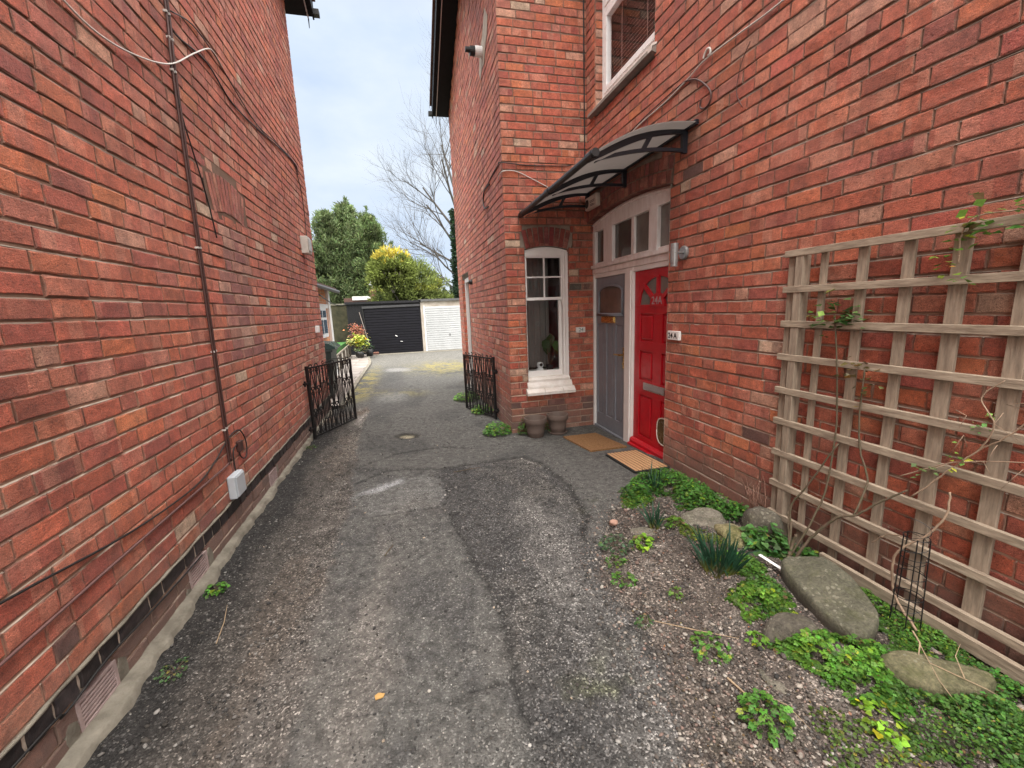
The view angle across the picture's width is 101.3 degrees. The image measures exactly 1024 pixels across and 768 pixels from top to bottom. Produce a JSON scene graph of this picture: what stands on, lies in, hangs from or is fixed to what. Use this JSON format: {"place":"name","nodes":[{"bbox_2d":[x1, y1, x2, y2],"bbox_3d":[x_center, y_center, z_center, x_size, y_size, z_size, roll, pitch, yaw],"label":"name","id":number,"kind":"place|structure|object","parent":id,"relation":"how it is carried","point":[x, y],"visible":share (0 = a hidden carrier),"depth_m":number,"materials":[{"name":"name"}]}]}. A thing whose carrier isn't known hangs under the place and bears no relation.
{"place":"outdoors","nodes":[
{"label":"outdoors","id":0,"kind":"place"},
{"bbox_2d":[336,342,346,353],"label":"lawn","id":1,"kind":"structure","parent":0,"point":[342,346],"depth_m":17.04,"materials":[{"name":"plant"}]},
{"bbox_2d":[337,345,350,369],"bbox_3d":[-5.789,-0.947,14.471,0.104,0.619,6.490,-5,11,-17],"label":"fence","id":2,"kind":"object","parent":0,"point":[343,352],"visible":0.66,"depth_m":14.44,"materials":[{"name":"wood"}]},
{"bbox_2d":[330,354,368,405],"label":"patio","id":3,"kind":"structure","parent":0,"point":[359,365],"depth_m":12.57,"materials":[{"name":"concrete"}]},
{"bbox_2d":[324,341,339,395],"bbox_3d":[-3.551,-0.258,7.786,0.690,1.034,0.670,-5,11,-13],"label":"wheelie bin","id":4,"kind":"object","parent":3,"relation":"on","point":[331,347],"visible":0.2,"depth_m":7.60,"materials":[{"name":"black plastic"}]},
{"bbox_2d":[347,323,367,356],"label":"potted plant","id":5,"kind":"object","parent":3,"relation":"on","point":[355,332],"visible":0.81,"depth_m":17.14,"materials":[{"name":"red plant"}]},
{"bbox_2d":[346,333,370,357],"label":"potted plant","id":6,"kind":"object","parent":3,"relation":"on","point":[359,352],"visible":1,"depth_m":16.63,"materials":[{"name":"yellow plant"}]},
{"bbox_2d":[365,340,374,355],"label":"potted plant","id":7,"kind":"object","parent":3,"relation":"on","point":[369,350],"visible":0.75,"depth_m":17.21,"materials":[{"name":"green plant"}]},
{"bbox_2d":[286,0,456,292],"label":"sky","id":8,"kind":"structure","parent":0,"point":[353,67],"materials":[{"name":"white"}]},
{"bbox_2d":[83,350,1023,767],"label":"ground","id":9,"kind":"structure","parent":0,"point":[421,390],"depth_m":2.06,"materials":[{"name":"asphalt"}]},
{"bbox_2d":[0,0,330,767],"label":"brick house","id":10,"kind":"structure","parent":9,"relation":"on","point":[110,422],"depth_m":2.05,"materials":[{"name":"brick"}]},
{"bbox_2d":[11,554,202,767],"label":"cable","id":11,"kind":"object","parent":10,"relation":"attached to","point":[61,716],"visible":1,"depth_m":1.65,"materials":[{"name":"plastic"}]},
{"bbox_2d":[0,463,228,667],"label":"pipe","id":12,"kind":"object","parent":10,"relation":"attached to","point":[30,638],"visible":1,"depth_m":1.68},
{"bbox_2d":[0,429,247,604],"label":"cable","id":13,"kind":"object","parent":10,"relation":"attached to","point":[64,568],"visible":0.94,"depth_m":1.86,"materials":[{"name":"plastic"}]},
{"bbox_2d":[62,0,222,67],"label":"cable","id":14,"kind":"object","parent":10,"relation":"attached to","point":[90,27],"visible":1,"depth_m":2.21,"materials":[{"name":"plastic"}]},
{"bbox_2d":[170,65,216,237],"bbox_3d":[-2.155,-1.538,2.860,0.010,0.992,0.310,-5,11,-13],"label":"cable","id":15,"kind":"object","parent":10,"relation":"attached to","point":[197,167],"visible":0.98,"depth_m":2.89,"materials":[{"name":"plastic"}]},
{"bbox_2d":[163,0,229,464],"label":"cable","id":16,"kind":"object","parent":10,"relation":"attached to","point":[168,36],"visible":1,"depth_m":2.76,"materials":[{"name":"plastic"}]},
{"bbox_2d":[166,0,231,460],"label":"cable","id":17,"kind":"object","parent":10,"relation":"attached to","point":[193,200],"visible":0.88,"depth_m":2.79,"materials":[{"name":"plastic"}]},
{"bbox_2d":[167,10,298,174],"bbox_3d":[-2.588,-2.652,4.272,0.012,0.242,3.416,-5,11,-13],"label":"cable","id":18,"kind":"object","parent":10,"relation":"attached to","point":[184,42],"visible":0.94,"depth_m":3.42,"materials":[{"name":"plastic"}]},
{"bbox_2d":[227,469,246,499],"bbox_3d":[-1.998,0.727,3.052,0.060,0.165,0.170,-5,11,-13],"label":"junction box","id":19,"kind":"object","parent":10,"relation":"attached to","point":[236,484],"visible":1,"depth_m":2.99,"materials":[{"name":"grey plastic"}]},
{"bbox_2d":[170,10,306,235],"bbox_3d":[-2.591,-2.317,4.406,0.010,0.967,3.467,-5,11,-13],"label":"cable","id":20,"kind":"object","parent":10,"relation":"attached to","point":[241,100],"visible":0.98,"depth_m":3.78,"materials":[{"name":"plastic"}]},
{"bbox_2d":[236,440,243,451],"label":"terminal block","id":21,"kind":"structure","parent":10,"relation":"attached to","point":[239,447],"depth_m":3.16,"materials":[{"name":"plastic"}]},
{"bbox_2d":[300,236,311,254],"bbox_3d":[-2.865,-1.931,5.854,0.107,0.230,0.220,-5,11,-13],"label":"bulkhead light","id":22,"kind":"object","parent":10,"relation":"attached to","point":[306,245],"visible":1,"depth_m":5.76,"materials":[{"name":"plastic"}]},
{"bbox_2d":[303,357,356,439],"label":"metal gate","id":23,"kind":"structure","parent":10,"relation":"attached to","point":[307,382],"depth_m":5.66,"materials":[{"name":"black metal"}]},
{"bbox_2d":[153,656,189,683],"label":"weed","id":24,"kind":"object","parent":9,"relation":"on","point":[168,677],"visible":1,"depth_m":1.89,"materials":[{"name":"green plant"}]},
{"bbox_2d":[55,411,331,767],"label":"concrete kerb","id":25,"kind":"structure","parent":9,"relation":"on","point":[118,706],"depth_m":1.94,"materials":[{"name":"concrete"}]},
{"bbox_2d":[202,581,229,599],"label":"weed","id":26,"kind":"object","parent":9,"relation":"on","point":[217,592],"visible":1,"depth_m":2.45,"materials":[{"name":"green plant"}]},
{"bbox_2d":[317,282,339,374],"bbox_3d":[-6.222,-1.485,8.961,4.355,3.900,3.850,-5,11,-13],"label":"brick extension","id":27,"kind":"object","parent":9,"relation":"on","point":[326,315],"visible":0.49,"depth_m":10.41,"materials":[{"name":"white paint"}]},
{"bbox_2d":[320,308,328,337],"bbox_3d":[-4.498,-1.446,9.956,0.054,0.700,1.100,-5,11,-13],"label":"window","id":28,"kind":"structure","parent":27,"relation":"in","point":[323,310],"depth_m":10.10,"materials":[{"name":"white plastic"}]},
{"bbox_2d":[310,208,364,303],"bbox_3d":[-10.891,-6.249,25.069,4.075,8.093,4.050,7,14,41],"label":"conifer tree","id":29,"kind":"object","parent":9,"relation":"on","point":[324,228],"visible":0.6,"depth_m":24.14,"materials":[{"name":"green plant"}]},
{"bbox_2d":[330,304,350,350],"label":"garden wall","id":30,"kind":"structure","parent":9,"relation":"on","point":[340,323],"depth_m":18.53,"materials":[{"name":"brick"}]},
{"bbox_2d":[320,195,367,303],"bbox_3d":[-9.913,-6.850,25.898,4.618,8.907,4.726,-5,11,-13],"label":"conifer tree","id":31,"kind":"object","parent":9,"relation":"on","point":[345,213],"visible":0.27,"depth_m":24.54,"materials":[{"name":"green plant"}]},
{"bbox_2d":[340,356,370,407],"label":"kerb","id":32,"kind":"structure","parent":9,"relation":"on","point":[359,378],"depth_m":10.31,"materials":[{"name":"concrete"}]},
{"bbox_2d":[344,284,376,301],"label":"outbuilding","id":33,"kind":"structure","parent":9,"relation":"on","point":[359,299],"depth_m":23.16,"materials":[{"name":"ceramic"}]},
{"bbox_2d":[341,205,396,300],"bbox_3d":[-7.983,-6.430,25.242,4.393,8.168,4.202,-12,14,-42],"label":"conifer tree","id":34,"kind":"object","parent":9,"relation":"on","point":[368,232],"visible":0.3,"depth_m":24.37,"materials":[{"name":"green plant"}]},
{"bbox_2d":[375,693,384,699],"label":"dead leaf","id":35,"kind":"object","parent":9,"relation":"on","point":[379,696],"visible":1,"depth_m":1.72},
{"bbox_2d":[344,300,422,354],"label":"garage","id":36,"kind":"structure","parent":9,"relation":"on","point":[392,326],"depth_m":18.54,"materials":[{"name":"black"}]},
{"bbox_2d":[364,307,421,353],"bbox_3d":[-5.245,-2.360,18.632,2.340,1.970,0.110,-5,11,-13],"label":"door","id":37,"kind":"structure","parent":36,"relation":"in","point":[390,330],"depth_m":18.62,"materials":[{"name":"metal"}]},
{"bbox_2d":[364,243,417,292],"bbox_3d":[-6.384,-6.102,22.063,2.899,2.588,1.775,-5,11,-13],"label":"golden shrub","id":38,"kind":"object","parent":9,"relation":"on","point":[380,264],"visible":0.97,"depth_m":21.71,"materials":[{"name":"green plant"}]},
{"bbox_2d":[367,255,453,301],"bbox_3d":[-5.535,-4.713,23.185,4.944,5.184,2.901,-5,11,-13],"label":"conifer shrub","id":39,"kind":"object","parent":9,"relation":"on","point":[428,283],"visible":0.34,"depth_m":22.57,"materials":[{"name":"green plant"}]},
{"bbox_2d":[364,30,458,297],"bbox_3d":[-3.915,-12.741,27.626,11.384,19.325,10.732,-5,11,-13],"label":"bare tree","id":40,"kind":"object","parent":9,"relation":"on","point":[452,260],"visible":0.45,"depth_m":27.95,"materials":[{"name":"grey plant"}]},
{"bbox_2d":[373,349,461,355],"bbox_3d":[-3.612,-1.437,19.022,5.900,0.112,0.600,-5,11,-13],"label":"concrete apron","id":41,"kind":"object","parent":9,"relation":"on","point":[419,352],"visible":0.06,"depth_m":18.78,"materials":[{"name":"concrete"}]},
{"bbox_2d":[418,298,461,350],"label":"garage","id":42,"kind":"structure","parent":9,"relation":"on","point":[441,323],"depth_m":19.08,"materials":[{"name":"concrete"}]},
{"bbox_2d":[425,305,461,350],"bbox_3d":[-2.855,-2.568,19.223,2.120,1.990,0.075,-5,11,-13],"label":"door","id":43,"kind":"structure","parent":42,"relation":"in","point":[443,323],"depth_m":19.13,"materials":[{"name":"white metal"}]},
{"bbox_2d":[453,392,475,401],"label":"weed","id":44,"kind":"object","parent":9,"relation":"on","point":[460,397],"visible":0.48,"depth_m":7.67,"materials":[{"name":"green plant"}]},
{"bbox_2d":[470,404,493,414],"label":"weed","id":45,"kind":"object","parent":9,"relation":"on","point":[474,409],"visible":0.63,"depth_m":6.68,"materials":[{"name":"green plant"}]},
{"bbox_2d":[482,421,511,435],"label":"weed","id":46,"kind":"object","parent":9,"relation":"on","point":[507,428],"visible":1,"depth_m":5.50,"materials":[{"name":"green plant"}]},
{"bbox_2d":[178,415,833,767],"bbox_3d":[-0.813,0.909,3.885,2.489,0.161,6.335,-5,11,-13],"label":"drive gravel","id":47,"kind":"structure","parent":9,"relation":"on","point":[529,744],"depth_m":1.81,"materials":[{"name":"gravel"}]},
{"bbox_2d":[517,419,526,434],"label":"weed","id":48,"kind":"object","parent":9,"relation":"on","point":[518,431],"visible":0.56,"depth_m":5.45,"materials":[{"name":"green plant"}]},
{"bbox_2d":[524,415,546,437],"bbox_3d":[0.300,0.546,5.368,0.294,0.245,0.294,-5,11,-13],"label":"plant pot","id":49,"kind":"object","parent":9,"relation":"on","point":[535,426],"visible":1,"depth_m":5.28,"materials":[{"name":"ceramic"}]},
{"bbox_2d":[546,411,567,434],"bbox_3d":[0.593,0.513,5.469,0.285,0.255,0.285,-5,11,-13],"label":"plant pot","id":50,"kind":"object","parent":9,"relation":"on","point":[557,420],"visible":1,"depth_m":5.38,"materials":[{"name":"ceramic"}]},
{"bbox_2d":[563,433,626,451],"bbox_3d":[0.962,0.684,4.975,0.489,0.058,0.703,-5,11,-13],"label":"door mat","id":51,"kind":"object","parent":9,"relation":"on","point":[592,442],"depth_m":4.91,"materials":[{"name":"wicker"}]},
{"bbox_2d":[604,554,627,567],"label":"weed","id":52,"kind":"object","parent":9,"relation":"on","point":[616,561],"visible":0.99,"depth_m":2.53,"materials":[{"name":"green plant"}]},
{"bbox_2d":[598,533,634,555],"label":"weed","id":53,"kind":"object","parent":9,"relation":"on","point":[611,539],"visible":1,"depth_m":2.68,"materials":[{"name":"green plant"}]},
{"bbox_2d":[610,571,637,587],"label":"weed","id":54,"kind":"object","parent":9,"relation":"on","point":[632,576],"visible":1,"depth_m":2.35,"materials":[{"name":"green plant"}]},
{"bbox_2d":[605,450,669,473],"bbox_3d":[1.239,0.766,4.202,0.380,0.051,0.620,-5,11,-13],"label":"door mat","id":55,"kind":"object","parent":9,"relation":"on","point":[633,461],"depth_m":4.15,"materials":[{"name":"brown fabric"}]},
{"bbox_2d":[629,532,654,552],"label":"weed","id":56,"kind":"object","parent":9,"relation":"on","point":[648,543],"visible":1,"depth_m":2.67,"materials":[{"name":"green plant"}]},
{"bbox_2d":[630,527,654,536],"bbox_3d":[0.891,1.004,2.830,0.190,0.037,0.111,2,11,22],"label":"rock","id":57,"kind":"object","parent":9,"relation":"on","point":[640,530],"visible":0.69,"depth_m":2.83,"materials":[{"name":"stone"}]},
{"bbox_2d":[634,613,653,629],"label":"weed","id":58,"kind":"object","parent":9,"relation":"on","point":[638,621],"visible":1,"depth_m":2.06,"materials":[{"name":"green plant"}]},
{"bbox_2d":[634,499,668,530],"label":"daffodil plant","id":59,"kind":"object","parent":9,"relation":"on","point":[651,522],"visible":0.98,"depth_m":2.85,"materials":[{"name":"green plant"}]},
{"bbox_2d":[639,463,670,491],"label":"daffodil plant","id":60,"kind":"object","parent":9,"relation":"on","point":[653,480],"visible":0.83,"depth_m":3.48,"materials":[{"name":"green plant"}]},
{"bbox_2d":[664,517,686,529],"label":"weed","id":61,"kind":"object","parent":9,"relation":"on","point":[674,520],"visible":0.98,"depth_m":2.83,"materials":[{"name":"green plant"}]},
{"bbox_2d":[668,586,683,599],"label":"weed","id":62,"kind":"object","parent":9,"relation":"on","point":[673,592],"visible":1,"depth_m":2.20,"materials":[{"name":"green plant"}]},
{"bbox_2d":[654,620,738,638],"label":"twig","id":63,"kind":"object","parent":9,"relation":"on","point":[689,628],"visible":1,"depth_m":1.98,"materials":[{"name":"wood"}]},
{"bbox_2d":[680,507,725,527],"bbox_3d":[1.315,0.960,2.878,0.320,0.123,0.261,-5,11,-13],"label":"rock","id":64,"kind":"object","parent":9,"relation":"on","point":[703,516],"visible":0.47,"depth_m":2.89,"materials":[{"name":"stone"}]},
{"bbox_2d":[689,631,732,664],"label":"weed","id":65,"kind":"object","parent":9,"relation":"on","point":[708,646],"visible":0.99,"depth_m":1.84,"materials":[{"name":"green plant"}]},
{"bbox_2d":[680,520,764,580],"bbox_3d":[1.155,0.922,2.325,0.364,0.288,0.473,-5,11,-13],"label":"daffodil plant","id":66,"kind":"object","parent":9,"relation":"on","point":[723,565],"visible":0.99,"depth_m":2.31,"materials":[{"name":"green plant"}]},
{"bbox_2d":[428,0,1023,665],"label":"brick house","id":67,"kind":"structure","parent":9,"relation":"on","point":[850,120],"depth_m":2.97,"materials":[{"name":"red brick"}]},
{"bbox_2d":[467,277,473,382],"bbox_3d":[-0.787,-1.008,8.863,0.040,2.510,0.980,-5,11,-13],"label":"door","id":68,"kind":"structure","parent":67,"relation":"in","point":[467,277],"depth_m":9.12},
{"bbox_2d":[465,45,482,57],"bbox_3d":[-0.497,-4.323,5.452,0.225,0.124,0.124,-5,11,-13],"label":"security camera","id":69,"kind":"object","parent":67,"relation":"attached to","point":[475,50],"visible":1,"depth_m":5.42,"materials":[{"name":"white plastic"}]},
{"bbox_2d":[463,352,498,419],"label":"metal gate","id":70,"kind":"structure","parent":67,"relation":"attached to","point":[475,378],"depth_m":6.51,"materials":[{"name":"black metal"}]},
{"bbox_2d":[498,170,547,187],"bbox_3d":[0.219,-2.447,5.168,0.782,0.268,0.228,-5,11,-13],"label":"cable","id":71,"kind":"object","parent":67,"relation":"attached to","point":[522,174],"visible":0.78,"depth_m":5.04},
{"bbox_2d":[487,162,570,184],"bbox_3d":[0.164,-2.729,5.524,0.915,0.062,1.026,-5,11,-13],"label":"cable","id":72,"kind":"object","parent":67,"relation":"attached to","point":[524,165],"visible":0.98,"depth_m":5.07,"materials":[{"name":"plastic"}]},
{"bbox_2d":[542,334,557,369],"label":"house plant","id":73,"kind":"object","parent":67,"relation":"on","point":[548,341],"visible":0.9,"depth_m":5.72,"materials":[{"name":"green plant"}]},
{"bbox_2d":[525,247,575,395],"bbox_3d":[0.412,-0.845,5.654,0.660,1.880,0.663,-5,11,-13],"label":"window","id":74,"kind":"structure","parent":67,"relation":"in","point":[556,380],"depth_m":5.60,"materials":[{"name":"white paint"}]},
{"bbox_2d":[583,0,584,155],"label":"cable","id":75,"kind":"object","parent":67,"relation":"attached to","point":[584,75],"visible":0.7,"depth_m":5.00,"materials":[{"name":"plastic"}]},
{"bbox_2d":[585,193,599,210],"bbox_3d":[0.968,-2.189,5.057,0.064,0.145,0.315,-5,11,-13],"label":"alarm box","id":76,"kind":"object","parent":67,"relation":"attached to","point":[592,201],"visible":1,"depth_m":4.99,"materials":[{"name":"beige plastic"}]},
{"bbox_2d":[518,119,698,217],"bbox_3d":[0.761,-2.033,4.171,0.908,0.313,2.120,-5,11,-13],"label":"door canopy","id":77,"kind":"object","parent":67,"relation":"attached to","point":[591,171],"visible":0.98,"depth_m":3.84,"materials":[{"name":"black plastic"}]},
{"bbox_2d":[595,274,624,439],"bbox_3d":[1.211,-0.329,5.239,0.116,1.973,0.785,-5,11,-13],"label":"door","id":78,"kind":"structure","parent":67,"relation":"in","point":[610,291],"depth_m":5.23,"materials":[{"name":"grey paint"}]},
{"bbox_2d":[587,0,656,118],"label":"window","id":79,"kind":"structure","parent":67,"relation":"in","point":[644,55],"depth_m":4.50,"materials":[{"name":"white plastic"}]},
{"bbox_2d":[627,266,667,459],"bbox_3d":[1.457,-0.183,4.266,0.116,1.933,0.877,-5,11,-13],"label":"door","id":80,"kind":"structure","parent":67,"relation":"in","point":[651,285],"depth_m":4.38,"materials":[{"name":"red paint"}]},
{"bbox_2d":[630,81,683,131],"bbox_3d":[1.185,-2.422,4.187,0.010,0.294,1.682,-5,11,-13],"label":"cable","id":81,"kind":"object","parent":67,"relation":"attached to","point":[659,103],"visible":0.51,"depth_m":3.68,"materials":[{"name":"plastic"}]},
{"bbox_2d":[667,331,680,340],"bbox_3d":[1.450,-0.434,3.755,0.028,0.080,0.165,-5,11,-13],"label":"number plaque","id":82,"kind":"object","parent":67,"relation":"attached to","point":[674,335],"visible":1,"depth_m":3.73,"materials":[{"name":"white ceramic"}]},
{"bbox_2d":[670,243,688,266],"bbox_3d":[1.382,-1.078,3.520,0.154,0.185,0.121,-5,11,-13],"label":"wall lamp","id":83,"kind":"object","parent":67,"relation":"attached to","point":[683,252],"visible":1,"depth_m":3.47,"materials":[{"name":"metal"}]},
{"bbox_2d":[684,78,711,109],"bbox_3d":[1.426,-2.245,3.230,0.014,0.313,0.328,-5,11,-13],"label":"cable","id":84,"kind":"object","parent":67,"relation":"attached to","point":[708,88],"visible":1,"depth_m":3.16,"materials":[{"name":"plastic"}]},
{"bbox_2d":[633,0,783,130],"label":"cable","id":85,"kind":"object","parent":67,"relation":"attached to","point":[766,13],"visible":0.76,"depth_m":2.99,"materials":[{"name":"plastic"}]},
{"bbox_2d":[736,41,750,106],"bbox_3d":[1.545,-2.058,2.814,0.006,0.373,0.105,-5,11,-13],"label":"cable","id":86,"kind":"object","parent":67,"relation":"attached to","point":[738,76],"visible":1,"depth_m":2.84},
{"bbox_2d":[767,213,1023,654],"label":"trellis","id":87,"kind":"object","parent":67,"relation":"attached to","point":[951,329],"visible":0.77,"depth_m":1.98,"materials":[{"name":"brown wood"}]},
{"bbox_2d":[871,192,1023,630],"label":"climbing plant","id":88,"kind":"object","parent":87,"relation":"attached to","point":[979,201],"visible":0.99,"depth_m":1.73,"materials":[{"name":"green plant"}]},
{"bbox_2d":[714,523,746,547],"bbox_3d":[1.430,0.985,2.697,0.254,0.136,0.277,-5,11,-13],"label":"rock","id":89,"kind":"object","parent":9,"relation":"on","point":[722,530],"visible":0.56,"depth_m":2.66,"materials":[{"name":"stone"}]},
{"bbox_2d":[739,475,767,507],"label":"bare shrub","id":90,"kind":"object","parent":9,"relation":"on","point":[755,500],"visible":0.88,"depth_m":2.83,"materials":[{"name":"plant"}]},
{"bbox_2d":[744,630,770,649],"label":"weed","id":91,"kind":"object","parent":9,"relation":"on","point":[765,640],"visible":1,"depth_m":1.84,"materials":[{"name":"green plant"}]},
{"bbox_2d":[742,506,783,541],"bbox_3d":[1.627,0.921,2.731,0.148,0.208,0.259,-10,13,-38],"label":"rock","id":92,"kind":"object","parent":9,"relation":"on","point":[757,516],"visible":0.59,"depth_m":2.70,"materials":[{"name":"stone"}]},
{"bbox_2d":[736,687,795,748],"bbox_3d":[0.928,1.193,1.534,0.206,0.088,0.209,-5,11,-13],"label":"weed","id":93,"kind":"object","parent":9,"relation":"on","point":[747,700],"visible":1,"depth_m":1.51,"materials":[{"name":"green plant"}]},
{"bbox_2d":[739,522,794,557],"bbox_3d":[1.560,0.939,2.568,0.332,0.152,0.311,-2,10,4],"label":"garden plant","id":94,"kind":"object","parent":9,"relation":"on","point":[776,546],"visible":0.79,"depth_m":2.51,"materials":[{"name":"green plant"}]},
{"bbox_2d":[759,554,780,569],"bbox_3d":[1.442,0.991,2.323,0.020,0.020,0.154,-7,11,-25],"label":"plant label","id":95,"kind":"object","parent":9,"relation":"on","point":[770,561],"visible":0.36,"depth_m":2.33,"materials":[{"name":"white plastic"}]},
{"bbox_2d":[758,669,787,693],"bbox_3d":[1.096,1.201,1.656,0.163,0.045,0.227,-5,11,-13],"label":"rock","id":96,"kind":"object","parent":9,"relation":"on","point":[780,687],"visible":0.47,"depth_m":1.66,"materials":[{"name":"stone"}]},
{"bbox_2d":[761,612,823,653],"bbox_3d":[1.253,1.137,1.861,0.262,0.184,0.198,-5,11,-13],"label":"rock","id":97,"kind":"object","parent":9,"relation":"on","point":[781,626],"visible":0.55,"depth_m":1.85,"materials":[{"name":"stone"}]},
{"bbox_2d":[616,466,1023,767],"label":"ground cover","id":98,"kind":"object","parent":9,"relation":"on","point":[891,693],"visible":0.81,"depth_m":1.66,"materials":[{"name":"green plant"}]},
{"bbox_2d":[931,663,1023,709],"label":"twig","id":99,"kind":"object","parent":98,"relation":"on","point":[966,679],"visible":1,"depth_m":1.56,"materials":[{"name":"wood"}]},
{"bbox_2d":[781,556,878,647],"bbox_3d":[1.542,1.059,2.034,0.264,0.224,0.537,-1,10,6],"label":"rock","id":100,"kind":"object","parent":9,"relation":"on","point":[830,595],"visible":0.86,"depth_m":1.99,"materials":[{"name":"stone"}]},
{"bbox_2d":[787,289,907,556],"bbox_3d":[1.795,0.280,2.236,0.320,1.555,0.534,-11,13,-39],"label":"climbing rose","id":101,"kind":"object","parent":9,"relation":"on","point":[842,319],"visible":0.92,"depth_m":2.28,"materials":[{"name":"green plant"}]},
{"bbox_2d":[850,696,914,751],"bbox_3d":[1.290,1.172,1.473,0.185,0.047,0.201,-5,11,-13],"label":"weed","id":102,"kind":"object","parent":9,"relation":"on","point":[901,742],"visible":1,"depth_m":1.44,"materials":[{"name":"green plant"}]},
{"bbox_2d":[889,517,931,633],"bbox_3d":[1.786,0.866,1.879,0.112,0.576,0.110,-5,11,-13],"label":"plant support","id":103,"kind":"object","parent":9,"relation":"on","point":[912,581],"visible":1,"depth_m":1.87,"materials":[{"name":"black metal"}]},
{"bbox_2d":[819,552,1023,685],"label":"timber board","id":104,"kind":"object","parent":9,"relation":"on","point":[1009,667],"visible":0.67,"depth_m":1.84,"materials":[{"name":"brown wood"}]},
{"bbox_2d":[880,650,996,698],"bbox_3d":[1.635,1.143,1.615,0.360,0.136,0.164,0,10,13],"label":"rock","id":105,"kind":"object","parent":9,"relation":"on","point":[912,669],"visible":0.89,"depth_m":1.59,"materials":[{"name":"stone"}]},
{"bbox_2d":[918,642,993,751],"bbox_3d":[1.599,1.106,1.555,0.028,0.072,0.445,1,11,17],"label":"twig","id":106,"kind":"object","parent":105,"relation":"on","point":[940,682],"visible":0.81,"depth_m":1.57,"materials":[{"name":"wood"}]},
{"bbox_2d":[576,480,1023,767],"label":"bed gravel","id":107,"kind":"structure","parent":0,"point":[744,726],"depth_m":1.74,"materials":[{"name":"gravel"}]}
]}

